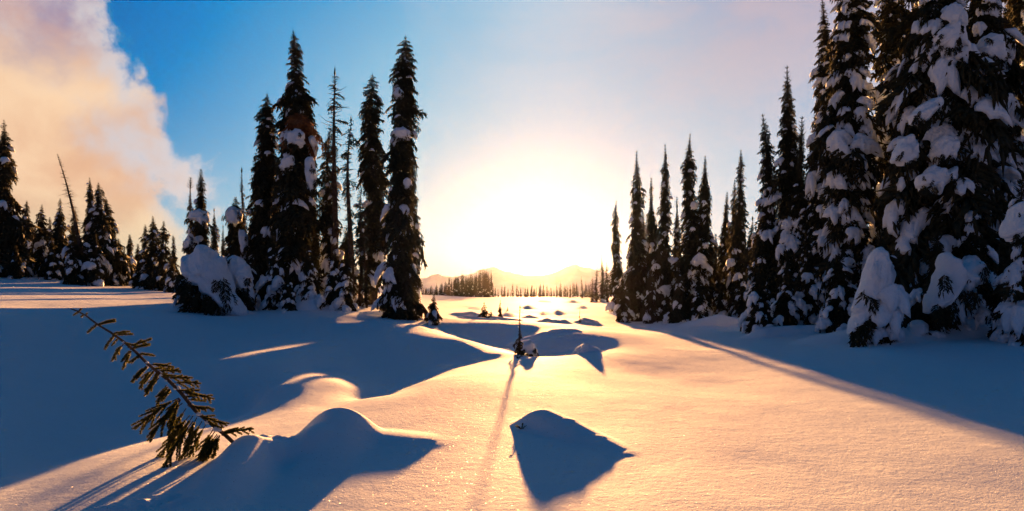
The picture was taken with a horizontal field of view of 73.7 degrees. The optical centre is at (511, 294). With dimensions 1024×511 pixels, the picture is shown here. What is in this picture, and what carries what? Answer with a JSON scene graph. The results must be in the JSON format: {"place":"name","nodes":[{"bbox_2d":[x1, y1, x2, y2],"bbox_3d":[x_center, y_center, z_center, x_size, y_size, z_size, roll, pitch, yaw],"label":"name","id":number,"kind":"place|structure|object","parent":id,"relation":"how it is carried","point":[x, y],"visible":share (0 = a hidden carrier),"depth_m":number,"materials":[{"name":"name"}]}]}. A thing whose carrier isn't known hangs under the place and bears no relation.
{"place":"outdoors","nodes":[
{"label":"outdoors","id":0,"kind":"place"},
{"bbox_2d":[378,264,625,295],"bbox_3d":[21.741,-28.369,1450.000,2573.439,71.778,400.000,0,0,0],"label":"mountains","id":1,"kind":"structure","parent":0,"point":[569,276],"depth_m":1381.25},
{"bbox_2d":[0,0,1006,283],"label":"sky","id":2,"kind":"structure","parent":0,"point":[540,112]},
{"bbox_2d":[0,276,1023,510],"bbox_3d":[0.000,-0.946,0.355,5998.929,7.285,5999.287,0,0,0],"label":"snow ground","id":3,"kind":"structure","parent":0,"point":[365,409],"depth_m":9.14,"materials":[{"name":"snow"}]},
{"bbox_2d":[3,246,25,278],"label":"young fir","id":4,"kind":"object","parent":3,"relation":"on","point":[14,266],"visible":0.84,"depth_m":50.84,"materials":[{"name":"green plant"}]},
{"bbox_2d":[0,120,42,277],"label":"fir tree","id":5,"kind":"object","parent":3,"relation":"on","point":[13,224],"visible":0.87,"depth_m":51.60,"materials":[{"name":"green plant"}]},
{"bbox_2d":[23,202,34,268],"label":"fir tree","id":6,"kind":"object","parent":3,"relation":"on","point":[28,233],"visible":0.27,"depth_m":59.86,"materials":[{"name":"green plant"}]},
{"bbox_2d":[26,228,36,274],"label":"fir tree","id":7,"kind":"object","parent":3,"relation":"on","point":[31,249],"visible":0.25,"depth_m":56.82,"materials":[{"name":"green plant"}]},
{"bbox_2d":[26,206,52,276],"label":"fir tree","id":8,"kind":"object","parent":3,"relation":"on","point":[41,240],"visible":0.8,"depth_m":54.60,"materials":[{"name":"green plant"}]},
{"bbox_2d":[37,239,63,279],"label":"young fir","id":9,"kind":"object","parent":3,"relation":"on","point":[51,264],"visible":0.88,"depth_m":51.79,"materials":[{"name":"green plant"}]},
{"bbox_2d":[47,199,70,277],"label":"fir tree","id":10,"kind":"object","parent":3,"relation":"on","point":[59,236],"visible":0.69,"depth_m":53.66,"materials":[{"name":"green plant"}]},
{"bbox_2d":[58,233,84,284],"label":"young fir","id":11,"kind":"object","parent":3,"relation":"on","point":[71,272],"visible":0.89,"depth_m":48.82,"materials":[{"name":"green plant"}]},
{"bbox_2d":[66,209,79,249],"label":"fir tree","id":12,"kind":"object","parent":3,"relation":"on","point":[74,233],"visible":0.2,"depth_m":57.81,"materials":[{"name":"green plant"}]},
{"bbox_2d":[57,154,105,284],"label":"leaning snag","id":13,"kind":"object","parent":3,"relation":"on","point":[80,253],"visible":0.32,"depth_m":49.94,"materials":[{"name":"brown plant"}]},
{"bbox_2d":[81,178,95,253],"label":"fir tree","id":14,"kind":"object","parent":3,"relation":"on","point":[90,201],"visible":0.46,"depth_m":54.82,"materials":[{"name":"green plant"}]},
{"bbox_2d":[78,233,108,286],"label":"young fir","id":15,"kind":"object","parent":3,"relation":"on","point":[96,273],"visible":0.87,"depth_m":49.21,"materials":[{"name":"green plant"}]},
{"bbox_2d":[85,183,116,285],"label":"fir tree","id":16,"kind":"object","parent":3,"relation":"on","point":[97,224],"visible":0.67,"depth_m":50.77,"materials":[{"name":"green plant"}]},
{"bbox_2d":[103,197,136,285],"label":"fir tree","id":17,"kind":"object","parent":3,"relation":"on","point":[122,260],"visible":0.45,"depth_m":51.92,"materials":[{"name":"green plant"}]},
{"bbox_2d":[117,238,129,285],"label":"fir tree","id":18,"kind":"object","parent":3,"relation":"on","point":[126,280],"visible":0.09,"depth_m":52.95,"materials":[{"name":"green plant"}]},
{"bbox_2d":[126,235,136,284],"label":"fir tree","id":19,"kind":"object","parent":3,"relation":"on","point":[130,248],"visible":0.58,"depth_m":53.87,"materials":[{"name":"green plant"}]},
{"bbox_2d":[129,254,143,288],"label":"young fir","id":20,"kind":"object","parent":3,"relation":"on","point":[134,283],"visible":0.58,"depth_m":49.75,"materials":[{"name":"green plant"}]},
{"bbox_2d":[134,244,139,265],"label":"fir tree","id":21,"kind":"object","parent":3,"relation":"on","point":[136,254],"visible":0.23,"depth_m":56.87,"materials":[{"name":"green plant"}]},
{"bbox_2d":[137,224,148,262],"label":"fir tree","id":22,"kind":"object","parent":3,"relation":"on","point":[144,244],"visible":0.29,"depth_m":50.90,"materials":[{"name":"green plant"}]},
{"bbox_2d":[135,216,158,289],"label":"fir tree","id":23,"kind":"object","parent":3,"relation":"on","point":[148,266],"visible":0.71,"depth_m":49.60,"materials":[{"name":"green plant"}]},
{"bbox_2d":[147,221,174,290],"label":"fir tree","id":24,"kind":"object","parent":3,"relation":"on","point":[158,276],"visible":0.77,"depth_m":48.74,"materials":[{"name":"green plant"}]},
{"bbox_2d":[71,308,253,467],"bbox_3d":[-3.010,0.868,6.058,1.426,1.512,0.628,0,0,-13],"label":"leaning sapling","id":25,"kind":"object","parent":3,"relation":"on","point":[207,447],"visible":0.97,"depth_m":5.95,"materials":[{"name":"green plant"}]},
{"bbox_2d":[163,258,175,292],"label":"young fir","id":26,"kind":"object","parent":3,"relation":"on","point":[170,278],"visible":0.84,"depth_m":46.85,"materials":[{"name":"green plant"}]},
{"bbox_2d":[163,236,179,284],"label":"fir tree","id":27,"kind":"object","parent":3,"relation":"on","point":[173,256],"visible":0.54,"depth_m":47.90,"materials":[{"name":"green plant"}]},
{"bbox_2d":[182,177,194,254],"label":"fir tree","id":28,"kind":"object","parent":3,"relation":"on","point":[189,208],"visible":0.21,"depth_m":31.84,"materials":[{"name":"green plant"}]},
{"bbox_2d":[181,169,214,254],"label":"fir tree","id":29,"kind":"object","parent":3,"relation":"on","point":[198,230],"visible":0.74,"depth_m":30.47,"materials":[{"name":"green plant"}]},
{"bbox_2d":[171,244,247,315],"bbox_3d":[-11.368,-0.061,25.303,2.344,3.484,3.359,0,0,-43],"label":"snow laden bush","id":30,"kind":"object","parent":3,"relation":"on","point":[204,282],"visible":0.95,"depth_m":24.47,"materials":[{"name":"snow"}]},
{"bbox_2d":[209,209,219,254],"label":"fir tree","id":31,"kind":"object","parent":3,"relation":"on","point":[214,246],"visible":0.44,"depth_m":43.96,"materials":[{"name":"green plant"}]},
{"bbox_2d":[219,226,224,255],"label":"fir tree","id":32,"kind":"object","parent":3,"relation":"on","point":[222,246],"visible":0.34,"depth_m":46.19,"materials":[{"name":"green plant"}]},
{"bbox_2d":[221,197,251,292],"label":"fir tree","id":33,"kind":"object","parent":3,"relation":"on","point":[237,234],"visible":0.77,"depth_m":30.17,"materials":[{"name":"green plant"}]},
{"bbox_2d":[226,250,260,310],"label":"young fir","id":34,"kind":"object","parent":3,"relation":"on","point":[241,270],"visible":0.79,"depth_m":25.89,"materials":[{"name":"white plant"}]},
{"bbox_2d":[239,167,247,232],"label":"fir tree","id":35,"kind":"object","parent":3,"relation":"on","point":[244,219],"visible":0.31,"depth_m":34.09,"materials":[{"name":"green plant"}]},
{"bbox_2d":[245,155,257,239],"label":"fir tree","id":36,"kind":"object","parent":3,"relation":"on","point":[250,212],"visible":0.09,"depth_m":32.89,"materials":[{"name":"green plant"}]},
{"bbox_2d":[238,94,279,301],"bbox_3d":[-11.304,-3.458,30.676,2.311,11.292,1.978,0,0,0],"label":"fir tree","id":37,"kind":"object","parent":3,"relation":"on","point":[262,183],"visible":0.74,"depth_m":30.36,"materials":[{"name":"green plant"}]},
{"bbox_2d":[254,233,285,310],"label":"young fir","id":38,"kind":"object","parent":3,"relation":"on","point":[273,279],"visible":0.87,"depth_m":26.87,"materials":[{"name":"green plant"}]},
{"bbox_2d":[279,272,296,311],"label":"young fir","id":39,"kind":"object","parent":3,"relation":"on","point":[287,302],"visible":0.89,"depth_m":26.51,"materials":[{"name":"green plant"}]},
{"bbox_2d":[265,31,326,294],"bbox_3d":[-9.298,-4.689,29.329,2.696,13.318,2.932,0,0,0],"label":"fir tree","id":40,"kind":"object","parent":3,"relation":"on","point":[293,221],"visible":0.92,"depth_m":28.62,"materials":[{"name":"green plant"}]},
{"bbox_2d":[293,245,319,300],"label":"young fir","id":41,"kind":"object","parent":3,"relation":"on","point":[308,274],"visible":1,"depth_m":27.12,"materials":[{"name":"green plant"}]},
{"bbox_2d":[309,218,322,276],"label":"fir tree","id":42,"kind":"object","parent":3,"relation":"on","point":[315,254],"visible":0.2,"depth_m":32.31,"materials":[{"name":"green plant"}]},
{"bbox_2d":[313,131,344,294],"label":"fir tree","id":43,"kind":"object","parent":3,"relation":"on","point":[325,219],"visible":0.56,"depth_m":30.06,"materials":[{"name":"green plant"}]},
{"bbox_2d":[314,245,346,310],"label":"young fir","id":44,"kind":"object","parent":3,"relation":"on","point":[330,293],"visible":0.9,"depth_m":26.78,"materials":[{"name":"green plant"}]},
{"bbox_2d":[322,68,348,295],"bbox_3d":[-7.727,-4.470,29.552,1.296,10.955,1.455,0,0,0],"label":"dead snag","id":45,"kind":"object","parent":3,"relation":"on","point":[335,206],"visible":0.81,"depth_m":29.71,"materials":[{"name":"wood"}]},
{"bbox_2d":[332,249,359,311],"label":"young fir","id":46,"kind":"object","parent":3,"relation":"on","point":[345,285],"visible":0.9,"depth_m":26.80,"materials":[{"name":"green plant"}]},
{"bbox_2d":[334,118,360,302],"bbox_3d":[-7.005,-3.350,29.078,1.064,8.712,0.933,0,0,-23],"label":"dead snag","id":47,"kind":"object","parent":3,"relation":"on","point":[350,216],"visible":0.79,"depth_m":29.06,"materials":[{"name":"wood"}]},
{"bbox_2d":[339,227,362,301],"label":"fir tree","id":48,"kind":"object","parent":3,"relation":"on","point":[343,246],"visible":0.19,"depth_m":31.89,"materials":[{"name":"green plant"}]},
{"bbox_2d":[353,188,369,305],"bbox_3d":[-6.635,-1.831,29.646,1.037,5.771,0.882,0,0,0],"label":"dead snag","id":49,"kind":"object","parent":3,"relation":"on","point":[358,228],"visible":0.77,"depth_m":29.59,"materials":[{"name":"wood"}]},
{"bbox_2d":[357,211,375,307],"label":"fir tree","id":50,"kind":"object","parent":3,"relation":"on","point":[366,299],"visible":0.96,"depth_m":29.11,"materials":[{"name":"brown plant"}]},
{"bbox_2d":[355,73,390,304],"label":"fir tree","id":51,"kind":"object","parent":3,"relation":"on","point":[374,180],"visible":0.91,"depth_m":31.16,"materials":[{"name":"green plant"}]},
{"bbox_2d":[371,35,428,322],"bbox_3d":[-4.071,-4.077,25.468,2.359,11.197,1.915,0,0,0],"label":"fir tree","id":52,"kind":"object","parent":3,"relation":"on","point":[397,299],"visible":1,"depth_m":25.26,"materials":[{"name":"green plant"}]},
{"bbox_2d":[407,148,426,302],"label":"fir tree","id":53,"kind":"object","parent":3,"relation":"on","point":[417,256],"visible":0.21,"depth_m":28.76,"materials":[{"name":"green plant"}]},
{"bbox_2d":[426,294,442,325],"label":"young fir","id":54,"kind":"object","parent":3,"relation":"on","point":[434,316],"visible":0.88,"depth_m":24.39,"materials":[{"name":"green plant"}]},
{"bbox_2d":[447,278,450,295],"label":"distant fir","id":55,"kind":"object","parent":3,"relation":"on","point":[448,289],"visible":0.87,"depth_m":169.73,"materials":[{"name":"green plant"}]},
{"bbox_2d":[460,271,464,296],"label":"distant fir","id":56,"kind":"object","parent":3,"relation":"on","point":[461,286],"visible":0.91,"depth_m":146.07,"materials":[{"name":"green plant"}]},
{"bbox_2d":[464,279,467,296],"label":"distant fir","id":57,"kind":"object","parent":3,"relation":"on","point":[466,289],"visible":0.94,"depth_m":149.88,"materials":[{"name":"green plant"}]},
{"bbox_2d":[467,274,473,296],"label":"distant fir","id":58,"kind":"object","parent":3,"relation":"on","point":[470,293],"visible":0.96,"depth_m":141.47,"materials":[{"name":"green plant"}]},
{"bbox_2d":[474,274,478,296],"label":"distant fir","id":59,"kind":"object","parent":3,"relation":"on","point":[476,291],"visible":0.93,"depth_m":146.19,"materials":[{"name":"green plant"}]},
{"bbox_2d":[477,271,483,296],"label":"distant fir","id":60,"kind":"object","parent":3,"relation":"on","point":[480,292],"visible":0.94,"depth_m":151.54,"materials":[{"name":"green plant"}]},
{"bbox_2d":[481,268,484,295],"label":"distant fir","id":61,"kind":"object","parent":3,"relation":"on","point":[482,277],"visible":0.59,"depth_m":162.82,"materials":[{"name":"green plant"}]},
{"bbox_2d":[477,303,489,317],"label":"sapling","id":62,"kind":"object","parent":3,"relation":"on","point":[484,312],"visible":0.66,"depth_m":31.89,"materials":[{"name":"green plant"}]},
{"bbox_2d":[482,276,486,296],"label":"distant fir","id":63,"kind":"object","parent":3,"relation":"on","point":[484,292],"visible":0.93,"depth_m":149.62,"materials":[{"name":"green plant"}]},
{"bbox_2d":[485,275,491,296],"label":"distant fir","id":64,"kind":"object","parent":3,"relation":"on","point":[488,292],"visible":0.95,"depth_m":148.90,"materials":[{"name":"green plant"}]},
{"bbox_2d":[490,274,493,293],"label":"distant fir","id":65,"kind":"object","parent":3,"relation":"on","point":[491,286],"visible":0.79,"depth_m":165.59,"materials":[{"name":"green plant"}]},
{"bbox_2d":[498,300,502,316],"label":"sapling","id":66,"kind":"object","parent":3,"relation":"on","point":[500,312],"visible":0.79,"depth_m":32.96,"materials":[{"name":"green plant"}]},
{"bbox_2d":[513,306,538,356],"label":"sapling","id":67,"kind":"object","parent":3,"relation":"on","point":[526,348],"visible":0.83,"depth_m":15.40,"materials":[{"name":"green plant"}]},
{"bbox_2d":[589,278,595,301],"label":"distant fir","id":68,"kind":"object","parent":3,"relation":"on","point":[591,296],"visible":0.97,"depth_m":104.90,"materials":[{"name":"green plant"}]},
{"bbox_2d":[593,269,599,301],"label":"distant fir","id":69,"kind":"object","parent":3,"relation":"on","point":[596,294],"visible":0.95,"depth_m":104.77,"materials":[{"name":"green plant"}]},
{"bbox_2d":[596,260,606,301],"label":"distant fir","id":70,"kind":"object","parent":3,"relation":"on","point":[602,286],"visible":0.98,"depth_m":104.93,"materials":[{"name":"green plant"}]},
{"bbox_2d":[601,265,609,301],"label":"distant fir","id":71,"kind":"object","parent":3,"relation":"on","point":[606,296],"visible":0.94,"depth_m":104.83,"materials":[{"name":"green plant"}]},
{"bbox_2d":[605,201,625,311],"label":"fir tree","id":72,"kind":"object","parent":3,"relation":"on","point":[615,273],"visible":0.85,"depth_m":50.20,"materials":[{"name":"green plant"}]},
{"bbox_2d":[613,273,634,322],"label":"young fir","id":73,"kind":"object","parent":3,"relation":"on","point":[622,310],"visible":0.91,"depth_m":37.86,"materials":[{"name":"green plant"}]},
{"bbox_2d":[619,151,648,321],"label":"fir tree","id":74,"kind":"object","parent":3,"relation":"on","point":[635,276],"visible":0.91,"depth_m":39.34,"materials":[{"name":"green plant"}]},
{"bbox_2d":[642,209,646,260],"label":"fir tree","id":75,"kind":"object","parent":3,"relation":"on","point":[644,229],"visible":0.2,"depth_m":42.92,"materials":[{"name":"green plant"}]},
{"bbox_2d":[640,267,658,323],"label":"young fir","id":76,"kind":"object","parent":3,"relation":"on","point":[649,315],"visible":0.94,"depth_m":36.87,"materials":[{"name":"green plant"}]},
{"bbox_2d":[643,177,658,270],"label":"fir tree","id":77,"kind":"object","parent":3,"relation":"on","point":[651,228],"visible":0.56,"depth_m":40.05,"materials":[{"name":"green plant"}]},
{"bbox_2d":[647,145,679,321],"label":"fir tree","id":78,"kind":"object","parent":3,"relation":"on","point":[661,265],"visible":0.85,"depth_m":38.85,"materials":[{"name":"green plant"}]},
{"bbox_2d":[663,262,688,323],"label":"young fir","id":79,"kind":"object","parent":3,"relation":"on","point":[678,313],"visible":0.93,"depth_m":35.89,"materials":[{"name":"green plant"}]},
{"bbox_2d":[670,197,682,304],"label":"fir tree","id":80,"kind":"object","parent":3,"relation":"on","point":[677,236],"visible":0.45,"depth_m":41.84,"materials":[{"name":"green plant"}]},
{"bbox_2d":[666,134,711,319],"bbox_3d":[9.893,-2.876,37.904,2.430,12.155,2.953,0,0,-37],"label":"fir tree","id":81,"kind":"object","parent":3,"relation":"on","point":[690,260],"visible":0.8,"depth_m":37.35,"materials":[{"name":"green plant"}]},
{"bbox_2d":[689,271,708,320],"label":"young fir","id":82,"kind":"object","parent":3,"relation":"on","point":[698,307],"visible":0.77,"depth_m":35.36,"materials":[{"name":"green plant"}]},
{"bbox_2d":[690,156,719,316],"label":"fir tree","id":83,"kind":"object","parent":3,"relation":"on","point":[706,237],"visible":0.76,"depth_m":36.98,"materials":[{"name":"green plant"}]},
{"bbox_2d":[711,234,718,307],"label":"fir tree","id":84,"kind":"object","parent":3,"relation":"on","point":[715,261],"visible":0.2,"depth_m":41.94,"materials":[{"name":"green plant"}]},
{"bbox_2d":[708,267,727,316],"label":"young fir","id":85,"kind":"object","parent":3,"relation":"on","point":[720,306],"visible":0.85,"depth_m":36.85,"materials":[{"name":"green plant"}]},
{"bbox_2d":[712,193,730,307],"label":"fir tree","id":86,"kind":"object","parent":3,"relation":"on","point":[722,247],"visible":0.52,"depth_m":39.54,"materials":[{"name":"green plant"}]},
{"bbox_2d":[721,226,730,301],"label":"fir tree","id":87,"kind":"object","parent":3,"relation":"on","point":[726,257],"visible":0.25,"depth_m":37.92,"materials":[{"name":"green plant"}]},
{"bbox_2d":[722,180,737,312],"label":"fir tree","id":88,"kind":"object","parent":3,"relation":"on","point":[728,281],"visible":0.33,"depth_m":37.16,"materials":[{"name":"green plant"}]},
{"bbox_2d":[725,150,749,317],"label":"fir tree","id":89,"kind":"object","parent":3,"relation":"on","point":[735,261],"visible":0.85,"depth_m":35.89,"materials":[{"name":"green plant"}]},
{"bbox_2d":[741,216,754,309],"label":"fir tree","id":90,"kind":"object","parent":3,"relation":"on","point":[746,252],"visible":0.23,"depth_m":33.57,"materials":[{"name":"green plant"}]},
{"bbox_2d":[742,266,774,333],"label":"young fir","id":91,"kind":"object","parent":3,"relation":"on","point":[756,305],"visible":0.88,"depth_m":20.69,"materials":[{"name":"green plant"}]},
{"bbox_2d":[739,114,779,331],"bbox_3d":[8.993,-1.959,24.532,1.865,9.069,1.908,0,0,0],"label":"fir tree","id":92,"kind":"object","parent":3,"relation":"on","point":[761,251],"visible":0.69,"depth_m":24.25,"materials":[{"name":"green plant"}]},
{"bbox_2d":[763,66,804,320],"bbox_3d":[9.630,-3.059,23.890,1.681,10.040,1.948,0,0,0],"label":"fir tree","id":93,"kind":"object","parent":3,"relation":"on","point":[784,182],"visible":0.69,"depth_m":23.71,"materials":[{"name":"green plant"}]},
{"bbox_2d":[768,250,806,325],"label":"young fir","id":94,"kind":"object","parent":3,"relation":"on","point":[786,306],"visible":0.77,"depth_m":21.02,"materials":[{"name":"green plant"}]},
{"bbox_2d":[777,117,810,281],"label":"fir tree","id":95,"kind":"object","parent":3,"relation":"on","point":[799,196],"visible":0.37,"depth_m":23.37,"materials":[{"name":"green plant"}]},
{"bbox_2d":[779,0,836,294],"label":"fir tree","id":96,"kind":"object","parent":3,"relation":"on","point":[813,221],"visible":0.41,"depth_m":22.77,"materials":[{"name":"green plant"}]},
{"bbox_2d":[794,233,824,324],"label":"young fir","id":97,"kind":"object","parent":3,"relation":"on","point":[806,289],"visible":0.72,"depth_m":21.24,"materials":[{"name":"green plant"}]},
{"bbox_2d":[815,253,857,332],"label":"young fir","id":98,"kind":"object","parent":3,"relation":"on","point":[835,313],"visible":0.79,"depth_m":19.30,"materials":[{"name":"green plant"}]},
{"bbox_2d":[808,0,886,306],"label":"fir tree","id":99,"kind":"object","parent":3,"relation":"on","point":[849,150],"visible":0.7,"depth_m":20.59,"materials":[{"name":"green plant"}]},
{"bbox_2d":[846,232,910,346],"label":"young fir","id":100,"kind":"object","parent":3,"relation":"on","point":[880,310],"visible":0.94,"depth_m":15.85,"materials":[{"name":"white plant"}]},
{"bbox_2d":[868,0,910,253],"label":"fir tree","id":101,"kind":"object","parent":3,"relation":"on","point":[891,12],"visible":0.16,"depth_m":22.22,"materials":[{"name":"green plant"}]},
{"bbox_2d":[867,0,1021,324],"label":"fir tree","id":102,"kind":"object","parent":3,"relation":"on","point":[942,104],"visible":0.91,"depth_m":17.50,"materials":[{"name":"green plant"}]},
{"bbox_2d":[903,232,993,337],"bbox_3d":[10.355,0.090,16.587,1.852,3.274,2.208,0,0,0],"label":"young fir","id":103,"kind":"object","parent":3,"relation":"on","point":[941,291],"visible":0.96,"depth_m":16.04,"materials":[{"name":"green plant"}]},
{"bbox_2d":[957,178,998,319],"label":"young fir","id":104,"kind":"object","parent":3,"relation":"on","point":[983,251],"visible":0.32,"depth_m":16.92,"materials":[{"name":"green plant"}]},
{"bbox_2d":[975,257,1006,337],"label":"young fir","id":105,"kind":"object","parent":3,"relation":"on","point":[984,315],"visible":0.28,"depth_m":16.03,"materials":[{"name":"green plant"}]},
{"bbox_2d":[966,0,1023,252],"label":"fir tree","id":106,"kind":"object","parent":3,"relation":"on","point":[992,36],"visible":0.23,"depth_m":18.68,"materials":[{"name":"green plant"}]},
{"bbox_2d":[989,178,1023,345],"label":"young fir","id":107,"kind":"object","parent":3,"relation":"on","point":[1009,330],"visible":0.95,"depth_m":14.95,"materials":[{"name":"white plant"}]},
{"bbox_2d":[1001,0,1023,135],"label":"fir tree","id":108,"kind":"object","parent":3,"relation":"on","point":[1015,13],"visible":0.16,"depth_m":20.37,"materials":[{"name":"green plant"}]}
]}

